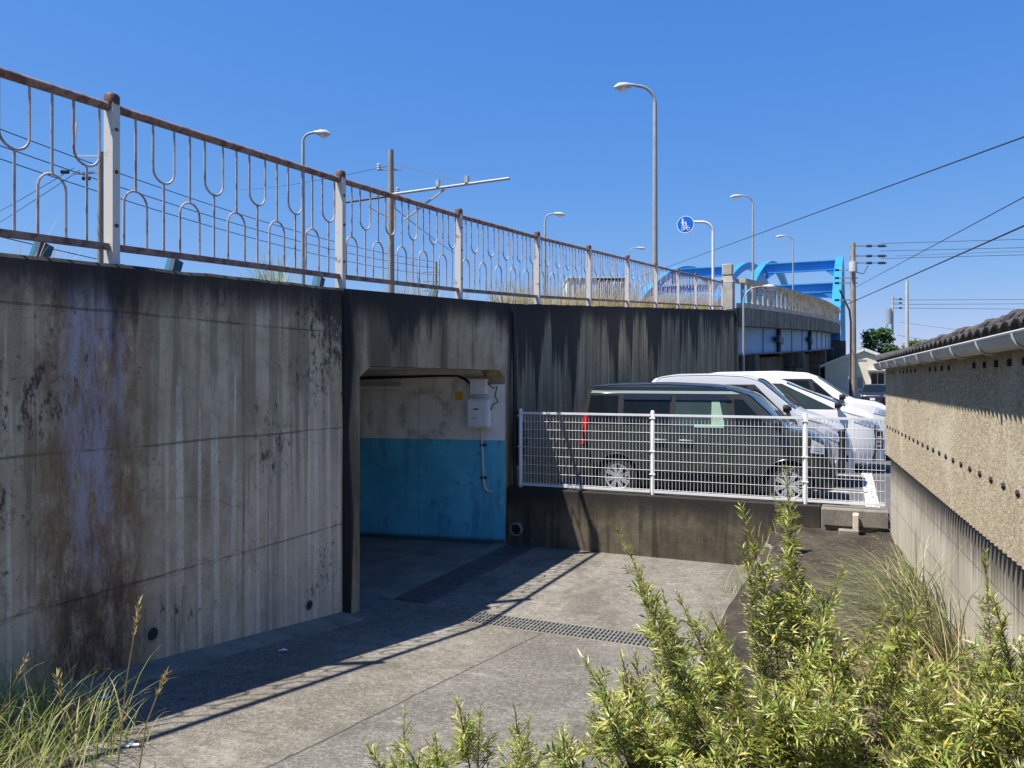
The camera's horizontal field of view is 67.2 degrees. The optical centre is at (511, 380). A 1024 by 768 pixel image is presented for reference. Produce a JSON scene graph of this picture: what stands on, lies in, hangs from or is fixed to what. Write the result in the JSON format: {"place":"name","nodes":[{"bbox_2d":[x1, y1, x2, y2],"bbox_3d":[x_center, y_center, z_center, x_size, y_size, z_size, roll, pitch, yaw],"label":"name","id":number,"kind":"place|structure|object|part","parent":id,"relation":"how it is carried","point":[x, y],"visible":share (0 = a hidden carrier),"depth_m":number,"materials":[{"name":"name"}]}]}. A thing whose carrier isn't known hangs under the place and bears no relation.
{"place":"outdoors","nodes":[
{"label":"outdoors","id":0,"kind":"place"},
{"bbox_2d":[5,214,78,257],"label":"verge grass","id":1,"kind":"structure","parent":0,"point":[42,249],"depth_m":5.33,"materials":[{"name":"plant"}]},
{"bbox_2d":[0,546,751,767],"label":"path","id":2,"kind":"structure","parent":0,"point":[336,698],"depth_m":5.58,"materials":[{"name":"concrete"}]},
{"bbox_2d":[0,627,169,767],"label":"grass","id":3,"kind":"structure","parent":2,"relation":"on","point":[38,715],"depth_m":4.06,"materials":[{"name":"plant"}]},
{"bbox_2d":[0,651,40,714],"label":"grass stalk","id":4,"kind":"object","parent":3,"relation":"on","point":[21,668],"depth_m":3.70,"materials":[{"name":"plant"}]},
{"bbox_2d":[51,667,104,759],"bbox_3d":[-2.096,1.600,3.683,0.241,0.445,0.247,0,0,24],"label":"grass stalk","id":5,"kind":"object","parent":3,"relation":"on","point":[60,693],"depth_m":3.70,"materials":[{"name":"plant"}]},
{"bbox_2d":[109,596,146,764],"bbox_3d":[-1.927,1.453,3.743,0.313,0.835,0.173,0,0,24],"label":"grass stalk","id":6,"kind":"object","parent":3,"relation":"on","point":[138,609],"depth_m":3.75,"materials":[{"name":"plant"}]},
{"bbox_2d":[113,669,171,767],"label":"grass stalk","id":7,"kind":"object","parent":3,"relation":"on","point":[162,680],"depth_m":3.60,"materials":[{"name":"plant"}]},
{"bbox_2d":[121,741,139,746],"bbox_3d":[-2.043,1.944,4.118,0.100,0.014,0.060,0,0,0],"label":"litter scrap","id":8,"kind":"object","parent":2,"relation":"on","point":[130,743],"visible":0.89,"depth_m":4.11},
{"bbox_2d":[378,543,535,603],"bbox_3d":[-0.573,2.436,9.966,0.620,0.048,3.190,0,0,24],"label":"channel cover","id":9,"kind":"object","parent":2,"relation":"on","point":[432,586],"visible":1,"depth_m":9.61,"materials":[{"name":"concrete"}]},
{"bbox_2d":[367,599,697,653],"bbox_3d":[0.106,2.488,7.706,3.440,0.124,0.387,0,0,24],"label":"trench grate","id":10,"kind":"object","parent":2,"relation":"on","point":[629,638],"visible":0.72,"depth_m":7.71,"materials":[{"name":"metal"}]},
{"bbox_2d":[661,533,777,727],"bbox_3d":[0.863,2.025,4.088,0.105,0.850,12.180,0,0,24],"label":"kerb edge","id":11,"kind":"object","parent":2,"relation":"on","point":[766,545],"visible":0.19,"depth_m":6.32,"materials":[{"name":"concrete"}]},
{"bbox_2d":[360,537,492,609],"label":"underpass floor","id":12,"kind":"structure","parent":0,"point":[387,565],"depth_m":10.45,"materials":[{"name":"concrete"}]},
{"bbox_2d":[428,289,437,296],"bbox_3d":[-1.099,-1.084,10.742,0.138,0.433,0.237,0,0,24],"label":"kerb post","id":13,"kind":"object","parent":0,"point":[434,293],"visible":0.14,"depth_m":10.71,"materials":[{"name":"teal paint"}]},
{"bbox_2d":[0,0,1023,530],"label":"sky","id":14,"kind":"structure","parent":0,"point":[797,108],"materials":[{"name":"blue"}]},
{"bbox_2d":[378,263,724,309],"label":"verge grass","id":15,"kind":"structure","parent":0,"point":[515,299],"depth_m":16.13,"materials":[{"name":"plant"}]},
{"bbox_2d":[551,452,890,522],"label":"parking lot","id":16,"kind":"structure","parent":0,"point":[883,480],"depth_m":12.57,"materials":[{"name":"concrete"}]},
{"bbox_2d":[578,382,835,501],"bbox_3d":[3.006,0.882,11.917,3.704,1.734,1.902,0,0,24],"label":"parked van","id":17,"kind":"object","parent":16,"relation":"on","point":[683,398],"visible":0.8,"depth_m":11.27,"materials":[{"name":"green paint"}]},
{"bbox_3d":[1.386,0.440,11.839,0.500,0.440,0.108,0,0,24],"label":"window","id":18,"kind":"part","parent":17,"relation":"part of","materials":[{"name":"black glass"}]},
{"bbox_3d":[2.008,0.470,11.553,0.710,0.380,0.085,0,0,24],"label":"window","id":19,"kind":"part","parent":17,"relation":"part of","materials":[{"name":"black glass"}]},
{"bbox_3d":[2.768,0.470,11.220,0.790,0.380,0.085,0,0,24],"label":"window","id":20,"kind":"part","parent":17,"relation":"part of","materials":[{"name":"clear glass"}]},
{"bbox_3d":[3.401,0.460,10.944,0.490,0.400,0.089,0,0,24],"label":"window","id":21,"kind":"part","parent":17,"relation":"part of","materials":[{"name":"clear glass"}]},
{"bbox_2d":[656,373,853,474],"bbox_3d":[4.292,0.804,13.864,3.454,1.889,1.847,0,0,24],"label":"parked van","id":22,"kind":"object","parent":16,"relation":"on","point":[780,400],"visible":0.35,"depth_m":13.08,"materials":[{"name":"silver metal"}]},
{"bbox_3d":[4.324,0.325,13.083,0.440,0.390,0.095,0,0,24],"label":"window","id":23,"kind":"part","parent":22,"relation":"part of","materials":[{"name":"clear glass"}]},
{"bbox_2d":[742,284,775,371],"bbox_3d":[10.381,-1.243,32.495,1.483,5.686,0.263,0,0,0],"label":"street lamp","id":24,"kind":"object","parent":16,"relation":"on","point":[770,287],"visible":0.88,"depth_m":32.46,"materials":[{"name":"grey metal"}]},
{"bbox_2d":[652,375,883,462],"bbox_3d":[5.145,0.800,16.144,4.784,1.898,2.035,0,0,24],"label":"people carrier","id":25,"kind":"object","parent":16,"relation":"on","point":[810,400],"visible":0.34,"depth_m":14.69,"materials":[{"name":"white paint"}]},
{"bbox_2d":[774,385,799,405],"bbox_3d":[5.147,0.290,15.282,1.180,0.480,0.115,0,0,24],"label":"window","id":26,"kind":"structure","parent":25,"relation":"in","point":[779,387],"depth_m":15.22,"materials":[{"name":"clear glass"}]},
{"bbox_2d":[786,388,831,408],"bbox_3d":[5.750,0.325,14.984,0.876,0.410,0.060,0,0,30],"label":"window","id":27,"kind":"structure","parent":25,"relation":"in","point":[807,402],"depth_m":14.99,"materials":[{"name":"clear glass"}]},
{"bbox_2d":[716,371,884,451],"bbox_3d":[6.540,0.755,18.425,4.784,1.988,2.005,0,0,24],"label":"parked wagon","id":28,"kind":"object","parent":16,"relation":"on","point":[819,384],"visible":0.24,"depth_m":17.41,"materials":[{"name":"white paint"}]},
{"bbox_3d":[6.469,0.195,17.610,0.850,0.450,0.108,0,0,24],"label":"window","id":29,"kind":"part","parent":28,"relation":"part of","materials":[{"name":"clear glass"}]},
{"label":"window","id":30,"kind":"part","parent":28,"relation":"part of","materials":[{"name":"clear glass"}]},
{"bbox_2d":[763,463,879,506],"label":"parking lines","id":31,"kind":"object","parent":16,"relation":"on","point":[871,492],"visible":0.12,"depth_m":12.77,"materials":[{"name":"white paint"}]},
{"bbox_2d":[835,243,885,398],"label":"utility pole","id":32,"kind":"object","parent":16,"relation":"on","point":[850,384],"visible":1,"depth_m":51.86,"materials":[{"name":"concrete"}]},
{"bbox_2d":[837,225,1023,308],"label":"overhead wire","id":33,"kind":"object","parent":32,"relation":"attached to","point":[946,260],"visible":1,"depth_m":21.45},
{"bbox_2d":[858,197,1023,285],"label":"overhead wire","id":34,"kind":"object","parent":32,"relation":"attached to","point":[954,234],"visible":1,"depth_m":24.65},
{"bbox_2d":[881,255,1008,258],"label":"overhead wire","id":35,"kind":"object","parent":32,"relation":"attached to","point":[949,256],"visible":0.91,"depth_m":50.05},
{"bbox_2d":[881,239,1023,243],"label":"overhead wire","id":36,"kind":"object","parent":32,"relation":"attached to","point":[955,241],"visible":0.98,"depth_m":50.10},
{"bbox_2d":[891,247,1023,250],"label":"overhead wire","id":37,"kind":"object","parent":32,"relation":"attached to","point":[951,249],"visible":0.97,"depth_m":50.21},
{"bbox_2d":[859,384,884,404],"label":"parked hatchback","id":38,"kind":"object","parent":16,"relation":"on","point":[873,392],"visible":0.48,"depth_m":54.56,"materials":[{"name":"blue paint"}]},
{"bbox_2d":[636,403,1016,767],"bbox_3d":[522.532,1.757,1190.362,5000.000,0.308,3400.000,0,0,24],"label":"ground","id":39,"kind":"structure","parent":0,"point":[736,625],"depth_m":6.74,"materials":[{"name":"concrete"}]},
{"bbox_2d":[60,122,103,262],"bbox_3d":[-20.005,-5.223,36.067,2.191,13.706,0.464,0,0,4],"label":"utility pole","id":40,"kind":"object","parent":39,"relation":"on","point":[100,211],"visible":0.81,"depth_m":35.89,"materials":[{"name":"concrete"}]},
{"bbox_2d":[1,168,73,210],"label":"overhead wire","id":41,"kind":"object","parent":40,"relation":"attached to","point":[34,191],"visible":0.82,"depth_m":41.33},
{"bbox_2d":[1,170,79,221],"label":"overhead wire","id":42,"kind":"object","parent":40,"relation":"attached to","point":[40,196],"visible":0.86,"depth_m":41.24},
{"bbox_2d":[1,237,123,264],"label":"overhead wire","id":43,"kind":"object","parent":40,"relation":"attached to","point":[53,249],"visible":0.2,"depth_m":33.23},
{"bbox_2d":[0,145,432,267],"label":"overhead wire","id":44,"kind":"object","parent":40,"relation":"attached to","point":[183,207],"visible":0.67,"depth_m":41.94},
{"bbox_2d":[0,253,362,724],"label":"retaining wall","id":45,"kind":"structure","parent":39,"relation":"on","point":[175,449],"depth_m":5.70,"materials":[{"name":"concrete"}]},
{"bbox_2d":[312,276,324,286],"bbox_3d":[-2.125,-0.941,8.404,0.138,0.433,0.237,0,0,24],"label":"kerb post","id":46,"kind":"object","parent":45,"relation":"on","point":[318,281],"visible":0.14,"depth_m":8.41,"materials":[{"name":"teal paint"}]},
{"bbox_2d":[0,67,722,309],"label":"railing","id":47,"kind":"object","parent":45,"relation":"on","point":[114,110],"visible":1,"depth_m":7.32,"materials":[{"name":"metal"}]},
{"bbox_2d":[363,704,461,767],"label":"mugwort plant","id":48,"kind":"object","parent":39,"relation":"on","point":[434,759],"visible":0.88,"depth_m":3.50,"materials":[{"name":"green plant"}]},
{"bbox_2d":[343,288,509,612],"bbox_3d":[-7.678,0.813,11.529,14.768,3.975,4.301,0,0,14],"label":"underpass","id":49,"kind":"object","parent":39,"relation":"on","point":[416,459],"visible":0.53,"depth_m":11.57,"materials":[{"name":"concrete"}]},
{"bbox_2d":[360,381,402,388],"bbox_3d":[-2.116,0.059,11.714,0.939,0.108,0.100,0,0,14],"label":"tunnel light","id":50,"kind":"object","parent":49,"relation":"attached to","point":[381,384],"visible":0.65,"depth_m":11.64,"materials":[{"name":"grey metal"}]},
{"bbox_2d":[360,375,469,384],"bbox_3d":[-1.529,-0.014,11.770,1.947,0.183,0.044,0,0,14],"label":"cable duct","id":51,"kind":"object","parent":49,"relation":"attached to","point":[409,376],"visible":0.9,"depth_m":11.75,"materials":[{"name":"black plastic"}]},
{"bbox_2d":[455,391,462,399],"bbox_3d":[-0.799,0.223,11.629,0.119,0.128,0.006,0,0,14],"label":"notice sticker","id":52,"kind":"object","parent":49,"relation":"attached to","point":[458,395],"visible":1,"depth_m":11.63,"materials":[{"name":"paper"}]},
{"bbox_2d":[467,399,490,427],"bbox_3d":[-0.494,0.480,11.454,0.336,0.420,0.192,0,0,14],"label":"meter box","id":53,"kind":"object","parent":49,"relation":"attached to","point":[478,413],"visible":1,"depth_m":11.37,"materials":[{"name":"white plastic"}]},
{"bbox_2d":[468,401,486,425],"bbox_3d":[-0.515,0.484,11.371,0.289,0.367,0.020,0,0,14],"label":"door","id":54,"kind":"structure","parent":53,"relation":"in","point":[477,410],"depth_m":11.37,"materials":[{"name":"white plastic"}]},
{"bbox_2d":[488,384,497,409],"bbox_3d":[-0.282,0.237,11.441,0.169,0.398,0.037,0,0,15],"label":"loose wire","id":55,"kind":"object","parent":53,"relation":"attached to","point":[494,395],"visible":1,"depth_m":11.43,"materials":[{"name":"black plastic"}]},
{"bbox_2d":[469,379,488,393],"bbox_3d":[-0.496,0.083,11.479,0.274,0.225,0.145,0,0,14],"label":"junction box","id":56,"kind":"object","parent":49,"relation":"attached to","point":[478,386],"visible":1,"depth_m":11.42,"materials":[{"name":"plastic"}]},
{"bbox_2d":[480,428,491,491],"bbox_3d":[-0.385,1.182,11.499,0.180,0.957,0.052,0,0,14],"label":"conduit pipe","id":57,"kind":"object","parent":49,"relation":"attached to","point":[483,477],"visible":1,"depth_m":11.49,"materials":[{"name":"grey plastic"}]},
{"bbox_2d":[346,149,509,292],"bbox_3d":[-4.173,-4.435,34.278,9.373,12.130,0.605,0,0,27],"label":"utility pole","id":58,"kind":"object","parent":39,"relation":"on","point":[390,170],"visible":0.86,"depth_m":34.87,"materials":[{"name":"concrete"}]},
{"bbox_2d":[247,166,386,189],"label":"overhead wire","id":59,"kind":"object","parent":58,"relation":"attached to","point":[317,180],"visible":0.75,"depth_m":46.21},
{"bbox_2d":[396,209,463,258],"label":"overhead wire","id":60,"kind":"object","parent":58,"relation":"attached to","point":[425,232],"visible":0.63,"depth_m":44.68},
{"bbox_2d":[641,136,1023,276],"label":"overhead wire","id":61,"kind":"object","parent":58,"relation":"attached to","point":[878,190],"visible":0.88,"depth_m":20.72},
{"bbox_2d":[423,262,437,290],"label":"utility pole","id":62,"kind":"object","parent":39,"relation":"on","point":[435,272],"visible":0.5,"depth_m":74.89,"materials":[{"name":"concrete"}]},
{"bbox_2d":[0,129,432,261],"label":"overhead wire","id":63,"kind":"object","parent":62,"relation":"attached to","point":[177,193],"visible":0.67,"depth_m":41.34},
{"bbox_2d":[0,158,432,274],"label":"overhead wire","id":64,"kind":"object","parent":62,"relation":"attached to","point":[181,217],"visible":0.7,"depth_m":41.94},
{"bbox_2d":[398,694,592,767],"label":"mugwort plant","id":65,"kind":"object","parent":39,"relation":"on","point":[468,734],"visible":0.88,"depth_m":3.41,"materials":[{"name":"green plant"}]},
{"bbox_2d":[562,277,623,305],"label":"white building","id":66,"kind":"structure","parent":39,"relation":"on","point":[603,279],"depth_m":80.00,"materials":[{"name":"white"}]},
{"bbox_2d":[533,678,699,767],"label":"mugwort plant","id":67,"kind":"object","parent":39,"relation":"on","point":[571,759],"visible":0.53,"depth_m":3.04,"materials":[{"name":"green plant"}]},
{"bbox_2d":[510,304,737,486],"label":"retaining wall","id":68,"kind":"structure","parent":39,"relation":"on","point":[568,356],"depth_m":14.93,"materials":[{"name":"concrete"}]},
{"bbox_2d":[511,305,527,484],"bbox_3d":[0.123,0.215,11.695,0.234,2.732,0.202,0,0,24],"label":"drain hose","id":69,"kind":"object","parent":68,"relation":"attached to","point":[515,427],"visible":0.91,"depth_m":11.64,"materials":[{"name":"black plastic"}]},
{"bbox_2d":[507,485,820,565],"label":"wall","id":70,"kind":"structure","parent":39,"relation":"on","point":[695,528],"depth_m":10.66,"materials":[{"name":"concrete"}]},
{"bbox_2d":[517,408,884,506],"bbox_3d":[2.363,1.065,10.557,4.964,1.310,0.064,0,0,24],"label":"fence","id":71,"kind":"object","parent":70,"relation":"on","point":[805,499],"visible":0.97,"depth_m":10.37,"materials":[{"name":"metal"}]},
{"bbox_2d":[577,647,806,767],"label":"mugwort plant","id":72,"kind":"object","parent":39,"relation":"on","point":[650,748],"visible":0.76,"depth_m":3.09,"materials":[{"name":"green plant"}]},
{"bbox_2d":[618,521,779,759],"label":"weeds","id":73,"kind":"object","parent":39,"relation":"on","point":[735,586],"visible":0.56,"depth_m":6.61,"materials":[{"name":"green plant"}]},
{"bbox_2d":[630,262,772,308],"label":"arch bridge","id":74,"kind":"structure","parent":39,"relation":"on","point":[738,270],"depth_m":100.76,"materials":[{"name":"blue paint"}]},
{"bbox_2d":[768,493,800,549],"bbox_3d":[3.001,1.561,8.410,0.290,0.708,0.473,0,0,3],"label":"mugwort plant","id":75,"kind":"object","parent":39,"relation":"on","point":[780,516],"visible":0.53,"depth_m":8.35,"materials":[{"name":"green plant"}]},
{"bbox_2d":[735,278,840,379],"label":"viaduct","id":76,"kind":"object","parent":39,"relation":"on","point":[793,330],"visible":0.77,"depth_m":44.17,"materials":[{"name":"concrete"}]},
{"bbox_2d":[628,247,644,297],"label":"street lamp","id":77,"kind":"object","parent":76,"relation":"on","point":[641,248],"visible":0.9,"depth_m":68.05,"materials":[{"name":"grey metal"}]},
{"bbox_2d":[721,264,734,309],"bbox_3d":[9.764,-3.997,34.844,0.570,2.550,0.540,0,0,24],"label":"gate post","id":78,"kind":"object","parent":76,"relation":"on","point":[728,288],"visible":0.7,"depth_m":34.60,"materials":[{"name":"concrete"}]},
{"bbox_2d":[730,194,753,303],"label":"street lamp","id":79,"kind":"object","parent":76,"relation":"on","point":[736,196],"visible":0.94,"depth_m":50.94,"materials":[{"name":"grey metal"}]},
{"bbox_2d":[776,235,793,289],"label":"street lamp","id":80,"kind":"object","parent":76,"relation":"on","point":[779,236],"visible":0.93,"depth_m":70.96,"materials":[{"name":"grey metal"}]},
{"bbox_2d":[739,257,845,360],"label":"arch bridge","id":81,"kind":"structure","parent":39,"relation":"on","point":[768,269],"depth_m":94.84,"materials":[{"name":"blue paint"}]},
{"bbox_2d":[612,465,976,767],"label":"mugwort plant","id":82,"kind":"object","parent":39,"relation":"on","point":[838,723],"visible":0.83,"depth_m":3.23,"materials":[{"name":"green plant"}]},
{"bbox_2d":[685,671,927,767],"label":"mugwort plant","id":83,"kind":"object","parent":39,"relation":"on","point":[765,751],"visible":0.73,"depth_m":2.95,"materials":[{"name":"green plant"}]},
{"bbox_2d":[724,536,932,705],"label":"dead leaves","id":84,"kind":"object","parent":39,"relation":"on","point":[822,584],"visible":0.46,"depth_m":7.53,"materials":[{"name":"brown plant"}]},
{"bbox_2d":[838,528,858,534],"bbox_3d":[4.078,1.850,9.328,0.230,0.100,0.120,0,0,24],"label":"brick","id":85,"kind":"object","parent":39,"relation":"on","point":[848,531],"visible":0.55,"depth_m":9.29,"materials":[{"name":"concrete"}]},
{"bbox_2d":[820,348,884,389],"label":"house","id":86,"kind":"structure","parent":39,"relation":"on","point":[836,371],"depth_m":66.14,"materials":[{"name":"beige paint"}]},
{"bbox_2d":[870,372,884,383],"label":"window","id":87,"kind":"structure","parent":86,"relation":"in","point":[875,377],"depth_m":65.49,"materials":[{"name":"grey glass"}]},
{"bbox_2d":[843,390,861,398],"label":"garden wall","id":88,"kind":"structure","parent":39,"relation":"on","point":[858,395],"depth_m":63.89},
{"bbox_2d":[821,504,888,532],"bbox_3d":[4.321,1.800,9.712,0.775,0.400,0.340,0,0,24],"label":"concrete step","id":89,"kind":"object","parent":39,"relation":"on","point":[876,517],"visible":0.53,"depth_m":9.59,"materials":[{"name":"concrete"}]},
{"bbox_2d":[853,513,858,529],"bbox_3d":[4.222,1.765,9.456,0.070,0.270,0.170,0,0,24],"label":"marker stone","id":90,"kind":"object","parent":39,"relation":"on","point":[855,520],"visible":0.57,"depth_m":9.38,"materials":[{"name":"stone"}]},
{"bbox_2d":[771,508,985,680],"bbox_3d":[2.292,1.308,4.926,1.407,0.926,1.752,0,0,-8],"label":"grass clump","id":91,"kind":"object","parent":39,"relation":"on","point":[922,627],"visible":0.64,"depth_m":4.88,"materials":[{"name":"plant"}]},
{"bbox_2d":[860,325,899,353],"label":"broadleaf tree","id":92,"kind":"object","parent":39,"relation":"on","point":[882,335],"visible":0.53,"depth_m":98.87,"materials":[{"name":"green plant"}]},
{"bbox_2d":[819,529,947,617],"bbox_3d":[2.955,1.429,5.962,1.228,0.705,1.539,0,0,24],"label":"grass clump","id":93,"kind":"object","parent":39,"relation":"on","point":[908,569],"visible":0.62,"depth_m":5.96,"materials":[{"name":"plant"}]},
{"bbox_2d":[753,586,1021,730],"bbox_3d":[2.056,1.427,4.040,1.298,0.718,1.523,0,0,-33],"label":"grass clump","id":94,"kind":"object","parent":39,"relation":"on","point":[952,697],"visible":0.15,"depth_m":4.10,"materials":[{"name":"plant"}]},
{"bbox_2d":[886,296,901,344],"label":"utility pole","id":95,"kind":"object","parent":39,"relation":"on","point":[890,315],"visible":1,"depth_m":114.86,"materials":[{"name":"concrete"}]},
{"bbox_2d":[894,304,930,304],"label":"overhead wire","id":96,"kind":"object","parent":95,"relation":"attached to","point":[913,304],"visible":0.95,"depth_m":114.55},
{"bbox_2d":[928,308,971,308],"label":"overhead wire","id":97,"kind":"object","parent":95,"relation":"attached to","point":[949,308],"visible":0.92,"depth_m":113.80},
{"bbox_2d":[986,299,1023,299],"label":"overhead wire","id":98,"kind":"object","parent":95,"relation":"attached to","point":[1004,299],"visible":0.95,"depth_m":112.67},
{"bbox_2d":[905,281,908,347],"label":"utility pole","id":99,"kind":"object","parent":39,"relation":"on","point":[906,313],"visible":0.67,"depth_m":89.85,"materials":[{"name":"concrete"}]},
{"bbox_2d":[900,338,920,348],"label":"broadleaf tree","id":100,"kind":"object","parent":39,"relation":"on","point":[912,343],"visible":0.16,"depth_m":94.57,"materials":[{"name":"green plant"}]},
{"bbox_2d":[873,309,1023,723],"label":"boundary wall","id":101,"kind":"structure","parent":39,"relation":"on","point":[954,426],"depth_m":4.99,"materials":[{"name":"concrete"}]},
{"bbox_2d":[933,737,970,767],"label":"mugwort plant","id":102,"kind":"object","parent":39,"relation":"on","point":[955,761],"visible":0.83,"depth_m":2.37,"materials":[{"name":"green plant"}]},
{"bbox_2d":[893,545,1023,767],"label":"mugwort plant","id":103,"kind":"object","parent":39,"relation":"on","point":[979,746],"visible":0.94,"depth_m":2.77,"materials":[{"name":"green plant"}]},
{"bbox_2d":[904,251,1018,255],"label":"overhead wire","id":104,"kind":"object","parent":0,"point":[963,253],"visible":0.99,"depth_m":48.08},
{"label":"road","id":105,"kind":"structure","parent":0,"visible":0},
{"bbox_2d":[29,241,53,257],"bbox_3d":[-3.397,-0.791,5.506,0.138,0.433,0.237,0,0,24],"label":"kerb post","id":106,"kind":"object","parent":105,"relation":"on","point":[36,248],"visible":0.18,"depth_m":5.53,"materials":[{"name":"metal"}]},
{"bbox_2d":[164,258,182,271],"bbox_3d":[-2.919,-0.846,6.595,0.138,0.433,0.237,0,0,24],"label":"kerb post","id":107,"kind":"object","parent":105,"relation":"on","point":[174,264],"visible":0.18,"depth_m":6.62,"materials":[{"name":"metal"}]},
{"bbox_2d":[227,242,312,282],"bbox_3d":[-2.379,-1.035,7.474,0.964,0.645,0.886,0,0,24],"label":"grass tuft","id":108,"kind":"object","parent":105,"relation":"on","point":[273,278],"visible":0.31,"depth_m":7.39,"materials":[{"name":"plant"}]},
{"bbox_2d":[301,129,329,283],"bbox_3d":[-7.048,-5.635,27.513,1.104,6.690,0.262,0,0,1],"label":"street lamp","id":109,"kind":"object","parent":105,"relation":"on","point":[323,133],"visible":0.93,"depth_m":27.46,"materials":[{"name":"grey metal"}]},
{"bbox_2d":[544,212,564,304],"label":"street lamp","id":110,"kind":"object","parent":105,"relation":"on","point":[560,214],"visible":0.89,"depth_m":46.26,"materials":[{"name":"grey metal"}]},
{"bbox_2d":[614,82,657,299],"bbox_3d":[4.008,-5.831,24.800,1.456,7.565,0.263,0,0,0],"label":"street lamp","id":111,"kind":"object","parent":105,"relation":"on","point":[622,86],"visible":0.93,"depth_m":24.73,"materials":[{"name":"grey metal"}]},
{"bbox_2d":[677,216,713,308],"bbox_3d":[7.323,-4.597,30.665,1.474,3.961,0.234,0,0,3],"label":"road sign","id":112,"kind":"object","parent":105,"relation":"on","point":[685,224],"visible":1,"depth_m":30.65,"materials":[{"name":"metal"}]}
]}

